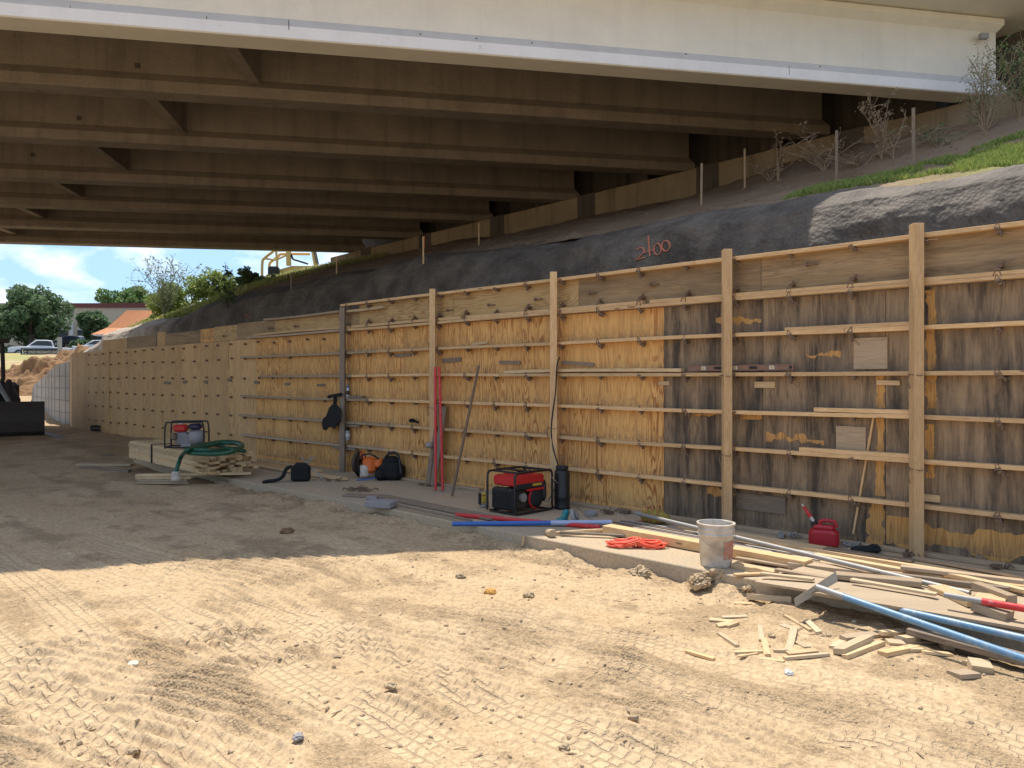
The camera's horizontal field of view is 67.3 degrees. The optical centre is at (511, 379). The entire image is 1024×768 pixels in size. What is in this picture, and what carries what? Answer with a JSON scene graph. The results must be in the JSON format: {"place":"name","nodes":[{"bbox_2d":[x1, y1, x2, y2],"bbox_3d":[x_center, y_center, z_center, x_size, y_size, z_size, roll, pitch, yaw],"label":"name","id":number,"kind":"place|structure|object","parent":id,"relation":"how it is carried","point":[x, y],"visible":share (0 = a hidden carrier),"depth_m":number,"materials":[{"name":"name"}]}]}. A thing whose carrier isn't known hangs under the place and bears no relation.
{"place":"outdoors","nodes":[
{"label":"outdoors","id":0,"kind":"place"},
{"bbox_2d":[0,353,52,368],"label":"lawn","id":1,"kind":"structure","parent":0,"point":[14,357],"depth_m":66.60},
{"bbox_2d":[21,348,62,354],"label":"business sign","id":2,"kind":"object","parent":1,"relation":"on","point":[33,351],"visible":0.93,"depth_m":71.93,"materials":[{"name":"plastic"}]},
{"bbox_2d":[0,244,346,302],"label":"sky","id":3,"kind":"structure","parent":0,"point":[74,273],"materials":[{"name":"blue"}]},
{"bbox_2d":[0,354,1023,767],"bbox_3d":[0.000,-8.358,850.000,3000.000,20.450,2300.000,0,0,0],"label":"ground","id":4,"kind":"structure","parent":0,"point":[814,712],"depth_m":4.80,"materials":[{"name":"soil"}]},
{"bbox_2d":[0,339,44,436],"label":"bulldozer","id":5,"kind":"object","parent":4,"relation":"on","point":[18,417],"visible":1,"depth_m":21.16,"materials":[{"name":"metal"}]},
{"bbox_2d":[0,343,89,395],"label":"dirt pile","id":6,"kind":"object","parent":4,"relation":"on","point":[27,375],"visible":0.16,"depth_m":38.28,"materials":[{"name":"red soil"}]},
{"bbox_2d":[32,361,69,423],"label":"concrete wall","id":7,"kind":"structure","parent":4,"relation":"on","point":[51,388],"depth_m":27.86,"materials":[{"name":"concrete"}]},
{"bbox_2d":[1,303,151,347],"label":"tan building","id":8,"kind":"structure","parent":4,"relation":"on","point":[113,312],"depth_m":131.89,"materials":[{"name":"paint"}]},
{"bbox_2d":[75,310,111,340],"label":"oak tree","id":9,"kind":"object","parent":4,"relation":"on","point":[90,322],"visible":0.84,"depth_m":106.73,"materials":[{"name":"green plant"}]},
{"bbox_2d":[94,285,148,302],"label":"broadleaf tree","id":10,"kind":"object","parent":4,"relation":"on","point":[129,295],"visible":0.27,"depth_m":147.45,"materials":[{"name":"green plant"}]},
{"bbox_2d":[135,481,190,483],"bbox_3d":[-5.575,1.639,12.290,0.850,0.038,0.090,0,0,1],"label":"board","id":11,"kind":"object","parent":4,"relation":"on","point":[188,482],"visible":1,"depth_m":12.25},
{"bbox_2d":[137,479,188,481],"bbox_3d":[-5.570,1.599,12.290,0.800,0.038,0.090,0,0,1],"label":"board","id":12,"kind":"object","parent":11,"relation":"on","point":[158,480],"visible":1,"depth_m":12.25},
{"bbox_2d":[135,476,191,478],"bbox_3d":[-5.560,1.559,12.290,0.880,0.038,0.090,0,0,1],"label":"board","id":13,"kind":"object","parent":12,"relation":"on","point":[166,477],"visible":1,"depth_m":12.25,"materials":[{"name":"brown wood"}]},
{"bbox_2d":[135,472,251,476],"bbox_3d":[-5.125,1.519,12.405,1.768,0.038,0.089,0,0,-8],"label":"board","id":14,"kind":"object","parent":13,"relation":"on","point":[191,474],"visible":0.9,"depth_m":12.36,"materials":[{"name":"brown wood"}]},
{"bbox_2d":[129,439,257,474],"bbox_3d":[-5.724,1.327,13.676,3.316,0.364,0.958,0,0,44],"label":"lumber bundle","id":15,"kind":"object","parent":14,"relation":"on","point":[153,451],"visible":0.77,"depth_m":12.86,"materials":[{"name":"brown wood"}]},
{"bbox_2d":[164,420,209,448],"bbox_3d":[-5.553,0.926,13.150,0.650,0.456,0.428,0,0,-10],"label":"water pump","id":16,"kind":"object","parent":15,"relation":"on","point":[182,437],"visible":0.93,"depth_m":13.06,"materials":[{"name":"black paint"}]},
{"bbox_2d":[171,440,245,480],"bbox_3d":[-4.790,1.296,12.552,1.140,0.583,1.730,0,0,0],"label":"suction hose","id":17,"kind":"object","parent":15,"relation":"on","point":[203,449],"visible":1,"depth_m":12.07,"materials":[{"name":"green plastic"}]},
{"bbox_2d":[364,498,398,508],"bbox_3d":[-1.635,1.550,9.646,0.360,0.080,0.240,0,0,20],"label":"block","id":18,"kind":"object","parent":4,"relation":"on","point":[382,503],"depth_m":9.56,"materials":[{"name":"grey concrete"}]},
{"bbox_2d":[0,511,1014,758],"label":"debris","id":19,"kind":"object","parent":4,"relation":"on","point":[534,657],"visible":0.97,"depth_m":4.53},
{"bbox_2d":[84,164,1023,351],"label":"shotcrete wall","id":20,"kind":"structure","parent":4,"relation":"on","point":[993,196],"depth_m":11.75,"materials":[{"name":"concrete"}]},
{"bbox_2d":[203,262,241,307],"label":"leafy weed","id":21,"kind":"object","parent":20,"relation":"on","point":[227,298],"visible":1,"depth_m":22.03,"materials":[{"name":"green plant"}]},
{"bbox_2d":[133,458,1023,651],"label":"footing slab","id":22,"kind":"structure","parent":4,"relation":"on","point":[678,564],"depth_m":8.40,"materials":[{"name":"concrete"}]},
{"bbox_2d":[262,457,323,483],"bbox_3d":[-3.441,1.413,12.114,0.943,0.394,0.250,0,0,-17],"label":"tool bag","id":23,"kind":"object","parent":22,"relation":"on","point":[300,471],"visible":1,"depth_m":12.07,"materials":[{"name":"black fabric"}]},
{"bbox_2d":[255,464,347,480],"bbox_3d":[-3.682,1.570,13.174,2.880,0.038,0.140,0,0,44],"label":"board","id":24,"kind":"object","parent":22,"relation":"on","point":[327,476],"visible":0.62,"depth_m":12.76,"materials":[{"name":"brown wood"}]},
{"bbox_2d":[351,451,382,476],"bbox_3d":[-2.308,1.369,12.523,0.488,0.439,0.389,0,0,20],"label":"cutoff saw","id":25,"kind":"object","parent":22,"relation":"on","point":[362,465],"visible":0.97,"depth_m":12.41,"materials":[{"name":"orange plastic"}]},
{"bbox_2d":[357,451,404,480],"bbox_3d":[-2.077,1.369,12.311,0.720,0.463,0.382,0,0,10],"label":"backpack","id":26,"kind":"object","parent":22,"relation":"on","point":[391,468],"visible":1,"depth_m":12.20,"materials":[{"name":"black fabric"}]},
{"bbox_2d":[426,404,438,484],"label":"leaning plank","id":27,"kind":"object","parent":22,"relation":"on","point":[429,470],"visible":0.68,"depth_m":11.59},
{"bbox_2d":[395,504,472,520],"bbox_3d":[-0.944,1.558,9.053,0.026,0.031,1.460,0,0,-43],"label":"board","id":28,"kind":"object","parent":22,"relation":"on","point":[434,512],"visible":0.93,"depth_m":8.99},
{"bbox_2d":[434,367,436,489],"bbox_3d":[-1.123,0.694,11.280,0.040,1.782,0.505,0,0,-6],"label":"red pole","id":29,"kind":"object","parent":22,"relation":"on","point":[435,428],"visible":1,"depth_m":11.26,"materials":[{"name":"metal"}]},
{"bbox_2d":[430,406,446,485],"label":"leaning plank","id":30,"kind":"object","parent":22,"relation":"on","point":[444,408],"visible":0.52,"depth_m":11.55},
{"bbox_2d":[378,495,502,519],"bbox_3d":[-0.993,1.583,9.646,0.220,0.022,2.370,0,0,-43],"label":"board","id":31,"kind":"object","parent":22,"relation":"on","point":[444,508],"visible":0.79,"depth_m":9.56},
{"bbox_2d":[438,367,443,490],"bbox_3d":[-1.038,0.695,11.243,0.037,1.781,0.516,0,0,-12],"label":"red pole","id":32,"kind":"object","parent":22,"relation":"on","point":[441,435],"visible":1,"depth_m":11.22,"materials":[{"name":"metal"}]},
{"bbox_2d":[451,365,479,495],"bbox_3d":[-0.643,0.688,10.678,0.038,1.794,0.567,0,0,41],"label":"steel pipe","id":33,"kind":"object","parent":22,"relation":"on","point":[465,431],"visible":1,"depth_m":10.66,"materials":[{"name":"metal"}]},
{"bbox_2d":[486,466,555,515],"bbox_3d":[0.113,1.341,9.400,0.500,0.515,0.721,0,0,44],"label":"generator","id":34,"kind":"object","parent":22,"relation":"on","point":[515,495],"visible":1,"depth_m":9.25,"materials":[{"name":"black paint"}]},
{"bbox_2d":[455,513,600,528],"bbox_3d":[0.144,1.575,8.609,1.766,0.050,0.050,0,0,25],"label":"pole","id":35,"kind":"object","parent":22,"relation":"on","point":[577,525],"visible":0.67,"depth_m":8.64,"materials":[{"name":"metal"}]},
{"bbox_2d":[452,520,611,525],"bbox_3d":[0.215,1.563,8.406,1.740,0.088,0.062,0,0,2],"label":"pole","id":36,"kind":"object","parent":22,"relation":"on","point":[524,523],"visible":0.94,"depth_m":8.39,"materials":[{"name":"metal"}]},
{"bbox_2d":[70,221,1023,570],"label":"formwork wall","id":37,"kind":"structure","parent":22,"relation":"on","point":[882,415],"depth_m":8.70,"materials":[{"name":"brown wood"}]},
{"bbox_2d":[322,393,342,429],"bbox_3d":[-3.165,0.557,13.465,0.731,0.676,0.090,0,0,44],"label":"tool belt","id":38,"kind":"object","parent":37,"relation":"hanging from","point":[332,418],"visible":1,"depth_m":13.36,"materials":[{"name":"black fabric"}]},
{"bbox_2d":[688,364,794,370],"bbox_3d":[2.426,-0.131,8.235,1.218,0.062,0.032,0,0,44],"label":"spirit level","id":39,"kind":"object","parent":37,"relation":"on","point":[744,367],"visible":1,"depth_m":8.16,"materials":[{"name":"metal"}]},
{"bbox_2d":[551,357,569,509],"bbox_3d":[0.612,0.652,9.703,0.200,1.896,0.496,0,0,-4],"label":"sprayer","id":40,"kind":"object","parent":22,"relation":"on","point":[562,488],"visible":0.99,"depth_m":9.48,"materials":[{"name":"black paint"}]},
{"bbox_2d":[556,508,579,519],"bbox_3d":[0.616,1.501,8.508,0.267,0.181,0.180,0,0,20],"label":"teal saw","id":41,"kind":"object","parent":22,"relation":"on","point":[574,513],"visible":0.84,"depth_m":8.47,"materials":[{"name":"plastic"}]},
{"bbox_2d":[544,528,602,536],"bbox_3d":[0.731,1.570,7.974,0.788,0.114,0.210,0,0,-14],"label":"mallet","id":42,"kind":"object","parent":22,"relation":"on","point":[550,532],"visible":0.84,"depth_m":7.93,"materials":[{"name":"brown wood"}]},
{"bbox_2d":[605,536,668,548],"bbox_3d":[1.193,1.552,7.359,0.610,0.100,0.199,0,0,6],"label":"extension cord","id":43,"kind":"object","parent":22,"relation":"on","point":[638,542],"visible":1,"depth_m":7.30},
{"bbox_2d":[634,505,670,523],"bbox_3d":[1.562,1.497,8.547,0.394,0.227,0.218,0,0,12],"label":"yellow bag","id":44,"kind":"object","parent":22,"relation":"on","point":[658,512],"visible":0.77,"depth_m":8.48,"materials":[{"name":"fabric"}]},
{"bbox_2d":[620,520,780,550],"bbox_3d":[1.970,1.550,7.589,0.018,0.018,2.342,0,0,-41],"label":"steel bar","id":45,"kind":"object","parent":22,"relation":"on","point":[691,533],"visible":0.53,"depth_m":7.87,"materials":[{"name":"metal"}]},
{"bbox_2d":[603,524,812,567],"bbox_3d":[1.737,1.550,7.225,0.140,0.085,2.174,0,0,-44],"label":"plank","id":46,"kind":"object","parent":22,"relation":"on","point":[683,542],"visible":0.67,"depth_m":7.21,"materials":[{"name":"brown wood"}]},
{"bbox_2d":[560,531,624,536],"bbox_3d":[0.817,1.565,7.828,0.663,0.020,0.050,1,0,12],"label":"board","id":47,"kind":"object","parent":46,"relation":"on","point":[592,533],"visible":1,"depth_m":7.81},
{"bbox_2d":[617,521,804,556],"bbox_3d":[1.867,1.550,7.597,0.018,0.018,2.167,0,0,-41],"label":"plank","id":48,"kind":"object","parent":22,"relation":"on","point":[698,536],"visible":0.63,"depth_m":7.63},
{"bbox_2d":[697,519,735,568],"bbox_3d":[1.763,1.414,6.643,0.337,0.372,0.332,0,0,-10],"label":"bucket","id":49,"kind":"object","parent":22,"relation":"on","point":[716,543],"visible":1,"depth_m":6.53,"materials":[{"name":"white plastic"}]},
{"bbox_2d":[731,562,778,573],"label":"plank","id":50,"kind":"object","parent":22,"relation":"on","point":[745,567],"visible":0.66,"depth_m":6.43,"materials":[{"name":"brown wood"}]},
{"bbox_2d":[735,556,819,569],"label":"plank","id":51,"kind":"object","parent":22,"relation":"on","point":[761,561],"visible":0.68,"depth_m":6.61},
{"bbox_2d":[755,567,833,591],"bbox_3d":[2.301,1.544,5.980,0.686,0.088,0.519,0,0,-37],"label":"plywood sheet","id":52,"kind":"object","parent":22,"relation":"on","point":[794,584],"visible":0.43,"depth_m":5.90,"materials":[{"name":"wood"}]},
{"bbox_2d":[760,572,814,580],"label":"plank","id":53,"kind":"object","parent":52,"relation":"on","point":[788,576],"visible":1,"depth_m":5.90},
{"bbox_2d":[774,568,837,579],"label":"plank","id":54,"kind":"object","parent":52,"relation":"on","point":[788,571],"visible":0.72,"depth_m":6.07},
{"bbox_2d":[801,504,838,547],"bbox_3d":[2.968,1.401,7.411,0.341,0.397,0.160,0,0,25],"label":"fuel can","id":55,"kind":"object","parent":22,"relation":"on","point":[820,533],"visible":0.99,"depth_m":7.34,"materials":[{"name":"red plastic"}]},
{"bbox_2d":[678,525,1012,577],"bbox_3d":[3.038,1.565,6.888,0.190,0.040,3.595,0,0,-42],"label":"plank","id":56,"kind":"object","parent":22,"relation":"on","point":[801,546],"visible":0.41,"depth_m":6.92,"materials":[{"name":"brown wood"}]},
{"bbox_2d":[823,547,914,562],"bbox_3d":[3.127,1.535,6.770,0.751,0.020,0.090,-1,-1,44],"label":"plank","id":57,"kind":"object","parent":56,"relation":"on","point":[888,557],"visible":1,"depth_m":6.72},
{"bbox_2d":[911,556,1023,578],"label":"plank","id":58,"kind":"object","parent":56,"relation":"on","point":[985,570],"visible":1,"depth_m":6.22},
{"bbox_2d":[787,562,922,575],"bbox_3d":[2.779,1.560,6.268,1.001,0.050,0.130,0,0,31],"label":"plank","id":59,"kind":"object","parent":22,"relation":"on","point":[826,567],"visible":0.48,"depth_m":6.33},
{"bbox_2d":[814,552,943,577],"bbox_3d":[2.995,1.528,6.342,0.070,0.030,1.021,0,0,-43],"label":"plank","id":60,"kind":"object","parent":59,"relation":"on","point":[879,565],"visible":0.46,"depth_m":6.31,"materials":[{"name":"brown wood"}]},
{"bbox_2d":[850,544,881,553],"bbox_3d":[3.278,1.562,7.122,0.260,0.075,0.120,0,0,0],"label":"work glove","id":61,"kind":"object","parent":22,"relation":"on","point":[873,548],"visible":0.91,"depth_m":7.08,"materials":[{"name":"black fabric"}]},
{"bbox_2d":[812,580,1023,630],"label":"plywood sheet","id":62,"kind":"object","parent":22,"relation":"on","point":[938,604],"visible":0.56,"depth_m":5.25,"materials":[{"name":"wood"}]},
{"bbox_2d":[635,511,971,594],"bbox_3d":[2.308,1.495,6.992,0.042,0.072,3.623,0,0,-31],"label":"pole","id":63,"kind":"object","parent":62,"relation":"on","point":[821,557],"visible":0.79,"depth_m":6.59,"materials":[{"name":"metal"}]},
{"bbox_2d":[836,571,921,587],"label":"plank","id":64,"kind":"object","parent":62,"relation":"on","point":[894,580],"visible":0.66,"depth_m":5.73,"materials":[{"name":"wood"}]},
{"bbox_2d":[850,578,937,595],"bbox_3d":[2.737,1.488,5.537,0.050,0.020,0.583,0,0,-45],"label":"plank","id":65,"kind":"object","parent":62,"relation":"on","point":[902,588],"visible":1,"depth_m":5.51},
{"bbox_2d":[794,572,1023,662],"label":"concrete placer","id":66,"kind":"object","parent":62,"relation":"on","point":[823,585],"visible":0.99,"depth_m":4.94,"materials":[{"name":"metal"}]},
{"bbox_2d":[874,570,1009,590],"bbox_3d":[3.202,1.500,5.772,0.900,0.026,0.050,-2,-1,39],"label":"plank","id":67,"kind":"object","parent":62,"relation":"on","point":[953,581],"visible":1,"depth_m":5.73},
{"bbox_2d":[928,585,972,606],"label":"plank","id":68,"kind":"object","parent":62,"relation":"on","point":[940,589],"visible":0.62,"depth_m":5.42,"materials":[{"name":"brown wood"}]},
{"bbox_2d":[899,608,1023,641],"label":"pole","id":69,"kind":"object","parent":62,"relation":"on","point":[970,626],"visible":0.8,"depth_m":4.82,"materials":[{"name":"metal"}]},
{"bbox_2d":[943,573,1023,593],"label":"plank","id":70,"kind":"object","parent":62,"relation":"on","point":[1018,589],"visible":0.76,"depth_m":5.71,"materials":[{"name":"brown wood"}]},
{"bbox_2d":[970,603,1014,621],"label":"plank","id":71,"kind":"object","parent":62,"relation":"on","point":[1001,614],"visible":0.8,"depth_m":4.93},
{"bbox_2d":[944,592,1023,611],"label":"pole","id":72,"kind":"object","parent":71,"relation":"on","point":[998,604],"visible":1,"depth_m":4.96,"materials":[{"name":"metal"}]},
{"bbox_2d":[971,582,1016,603],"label":"plank","id":73,"kind":"object","parent":62,"relation":"on","point":[981,587],"visible":0.86,"depth_m":5.29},
{"bbox_2d":[932,580,1023,594],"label":"plank","id":74,"kind":"object","parent":22,"relation":"on","point":[969,587],"visible":0.03,"depth_m":5.73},
{"bbox_2d":[900,565,1023,584],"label":"plank","id":75,"kind":"object","parent":74,"relation":"on","point":[977,575],"visible":0.96,"depth_m":5.88,"materials":[{"name":"wood"}]},
{"bbox_2d":[628,565,651,577],"bbox_3d":[1.112,1.679,6.689,0.214,0.142,0.208,0,0,40],"label":"clod","id":76,"kind":"object","parent":4,"relation":"on","point":[641,571],"visible":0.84,"depth_m":6.64,"materials":[{"name":"soil"}]},
{"bbox_2d":[687,573,710,590],"bbox_3d":[1.557,1.663,6.374,0.198,0.140,0.223,0,0,0],"label":"clod","id":77,"kind":"object","parent":4,"relation":"on","point":[697,581],"visible":1,"depth_m":6.31,"materials":[{"name":"soil"}]},
{"bbox_2d":[702,566,730,583],"bbox_3d":[1.735,1.658,6.477,0.293,0.182,0.298,0,0,0],"label":"clod","id":78,"kind":"object","parent":4,"relation":"on","point":[715,571],"visible":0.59,"depth_m":6.39,"materials":[{"name":"soil"}]},
{"bbox_2d":[746,594,795,602],"bbox_3d":[2.001,1.687,5.952,0.074,0.045,0.376,14,-18,-41],"label":"wood offcut","id":79,"kind":"object","parent":4,"relation":"on","point":[774,598],"visible":0.9,"depth_m":5.92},
{"bbox_2d":[784,625,797,650],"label":"wood offcut","id":80,"kind":"object","parent":4,"relation":"on","point":[791,638],"visible":0.94,"depth_m":4.95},
{"bbox_2d":[783,652,829,659],"bbox_3d":[1.787,1.677,4.669,0.287,0.018,0.037,-2,-8,-8],"label":"wood offcut","id":81,"kind":"object","parent":4,"relation":"on","point":[812,655],"visible":1,"depth_m":4.66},
{"bbox_2d":[833,635,873,654],"bbox_3d":[2.135,1.652,4.804,0.383,0.036,0.074,0,-10,-40],"label":"wood offcut","id":82,"kind":"object","parent":4,"relation":"on","point":[853,644],"visible":1,"depth_m":4.77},
{"bbox_2d":[842,641,884,659],"bbox_3d":[2.175,1.668,4.754,0.415,0.027,0.041,0,-10,-35],"label":"wood offcut","id":83,"kind":"object","parent":4,"relation":"on","point":[862,650],"visible":1,"depth_m":4.73,"materials":[{"name":"brown wood"}]},
{"bbox_2d":[839,627,908,640],"bbox_3d":[2.472,1.685,5.086,0.800,0.045,0.057,4,5,-25],"label":"wood offcut","id":84,"kind":"object","parent":4,"relation":"on","point":[875,634],"visible":0.36,"depth_m":5.01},
{"bbox_2d":[877,644,920,656],"bbox_3d":[2.404,1.677,4.771,0.346,0.027,0.066,3,-7,-30],"label":"wood offcut","id":85,"kind":"object","parent":4,"relation":"on","point":[895,651],"visible":0.86,"depth_m":4.72,"materials":[{"name":"brown wood"}]},
{"bbox_2d":[947,668,981,679],"bbox_3d":[2.594,1.688,4.416,0.139,0.027,0.107,1,-6,-13],"label":"wood offcut","id":86,"kind":"object","parent":4,"relation":"on","point":[963,674],"visible":1,"depth_m":4.38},
{"bbox_2d":[906,625,1023,665],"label":"plank","id":87,"kind":"object","parent":4,"relation":"on","point":[921,633],"visible":0.72,"depth_m":4.85,"materials":[{"name":"wood"}]},
{"bbox_2d":[967,657,993,673],"bbox_3d":[2.757,1.688,4.530,0.114,0.054,0.098,3,11,17],"label":"wood offcut","id":88,"kind":"object","parent":4,"relation":"on","point":[980,665],"visible":0.84,"depth_m":4.50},
{"bbox_2d":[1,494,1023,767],"bbox_3d":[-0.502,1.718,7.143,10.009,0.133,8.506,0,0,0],"label":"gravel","id":89,"kind":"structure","parent":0,"point":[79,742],"depth_m":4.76,"materials":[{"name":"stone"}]},
{"bbox_2d":[247,112,1023,292],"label":"embankment","id":90,"kind":"structure","parent":0,"point":[761,185],"depth_m":14.76,"materials":[{"name":"soil"}]},
{"bbox_2d":[126,252,201,314],"bbox_3d":[-15.348,-4.215,34.241,3.242,2.948,2.348,0,0,-18],"label":"tall weed","id":91,"kind":"object","parent":90,"relation":"on","point":[165,304],"visible":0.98,"depth_m":34.13,"materials":[{"name":"green plant"}]},
{"bbox_2d":[143,281,199,318],"bbox_3d":[-15.689,-3.387,35.572,2.706,2.401,2.452,0,0,0],"label":"shrub","id":92,"kind":"object","parent":90,"relation":"on","point":[182,302],"visible":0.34,"depth_m":35.14,"materials":[{"name":"green plant"}]},
{"bbox_2d":[181,266,237,301],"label":"shrub","id":93,"kind":"object","parent":90,"relation":"on","point":[199,289],"visible":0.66,"depth_m":35.35,"materials":[{"name":"green plant"}]},
{"bbox_2d":[235,265,264,287],"bbox_3d":[-9.754,-3.667,28.664,1.022,1.204,1.041,0,0,32],"label":"vine mound","id":94,"kind":"object","parent":90,"relation":"on","point":[246,274],"visible":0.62,"depth_m":28.43,"materials":[{"name":"green plant"}]},
{"bbox_2d":[121,251,387,327],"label":"grass","id":95,"kind":"structure","parent":90,"relation":"on","point":[304,272],"depth_m":26.34,"materials":[{"name":"plant"}]},
{"bbox_2d":[261,251,318,276],"bbox_3d":[-10.908,-5.538,38.700,3.200,1.893,2.000,0,0,0],"label":"drilling machine","id":96,"kind":"object","parent":90,"relation":"on","point":[276,269],"visible":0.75,"depth_m":37.97,"materials":[{"name":"yellow paint"}]},
{"bbox_2d":[0,0,1023,262],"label":"bridge","id":97,"kind":"structure","parent":90,"relation":"on","point":[354,128],"depth_m":16.18,"materials":[{"name":"beige paint"}]},
{"bbox_2d":[252,115,1022,290],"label":"gravel","id":98,"kind":"structure","parent":90,"relation":"on","point":[878,155],"depth_m":16.02,"materials":[{"name":"gravel"}]},
{"bbox_2d":[737,145,797,180],"bbox_3d":[5.132,-4.278,15.581,1.112,0.680,1.041,0,0,0],"label":"dry weed","id":99,"kind":"object","parent":90,"relation":"on","point":[764,176],"visible":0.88,"depth_m":15.48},
{"bbox_2d":[779,115,875,170],"bbox_3d":[6.027,-4.454,14.718,1.599,0.984,1.124,0,0,-16],"label":"dry weed","id":100,"kind":"object","parent":90,"relation":"on","point":[822,166],"visible":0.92,"depth_m":14.69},
{"bbox_2d":[809,127,919,166],"bbox_3d":[6.428,-4.163,14.112,1.589,0.596,2.003,0,0,0],"label":"dry weed","id":101,"kind":"object","parent":90,"relation":"on","point":[860,162],"visible":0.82,"depth_m":14.20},
{"bbox_2d":[858,87,898,158],"bbox_3d":[6.668,-4.638,14.078,0.588,1.340,0.724,0,0,0],"label":"dry weed","id":102,"kind":"object","parent":90,"relation":"on","point":[878,139],"visible":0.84,"depth_m":14.03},
{"bbox_2d":[855,91,907,158],"bbox_3d":[6.683,-4.539,13.885,0.836,1.245,0.796,0,0,33],"label":"dry weed","id":103,"kind":"object","parent":90,"relation":"on","point":[891,150],"visible":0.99,"depth_m":13.81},
{"bbox_2d":[781,128,1023,200],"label":"grass","id":104,"kind":"structure","parent":90,"relation":"on","point":[988,154],"depth_m":11.23,"materials":[{"name":"plant"}]},
{"bbox_2d":[912,107,914,165],"bbox_3d":[6.520,-3.878,12.492,0.050,1.082,0.025,0,0,44],"label":"survey stake","id":105,"kind":"object","parent":90,"relation":"on","point":[913,136],"visible":0.58,"depth_m":12.48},
{"bbox_2d":[887,118,986,147],"bbox_3d":[7.471,-4.354,13.692,1.561,0.699,1.101,0,0,0],"label":"dry weed","id":106,"kind":"object","parent":90,"relation":"on","point":[931,141],"visible":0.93,"depth_m":13.51,"materials":[{"name":"brown plant"}]},
{"bbox_2d":[955,27,1023,130],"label":"weed bush","id":107,"kind":"object","parent":90,"relation":"on","point":[982,111],"visible":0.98,"depth_m":13.35,"materials":[{"name":"green plant"}]},
{"bbox_2d":[979,26,1023,116],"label":"weed bush","id":108,"kind":"object","parent":90,"relation":"on","point":[1020,110],"visible":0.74,"depth_m":13.80,"materials":[{"name":"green plant"}]},
{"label":"parking lot","id":109,"kind":"structure","parent":0,"visible":0},
{"bbox_2d":[0,283,76,345],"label":"oak tree","id":110,"kind":"object","parent":109,"relation":"on","point":[31,319],"visible":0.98,"depth_m":93.92,"materials":[{"name":"green plant"}]},
{"bbox_2d":[7,340,71,352],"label":"pickup truck","id":111,"kind":"object","parent":109,"relation":"on","point":[42,344],"visible":0.4,"depth_m":83.02,"materials":[{"name":"white paint"}]},
{"bbox_2d":[91,310,162,336],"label":"orange roof building","id":112,"kind":"structure","parent":109,"relation":"on","point":[127,318],"depth_m":93.28,"materials":[{"name":"tile"}]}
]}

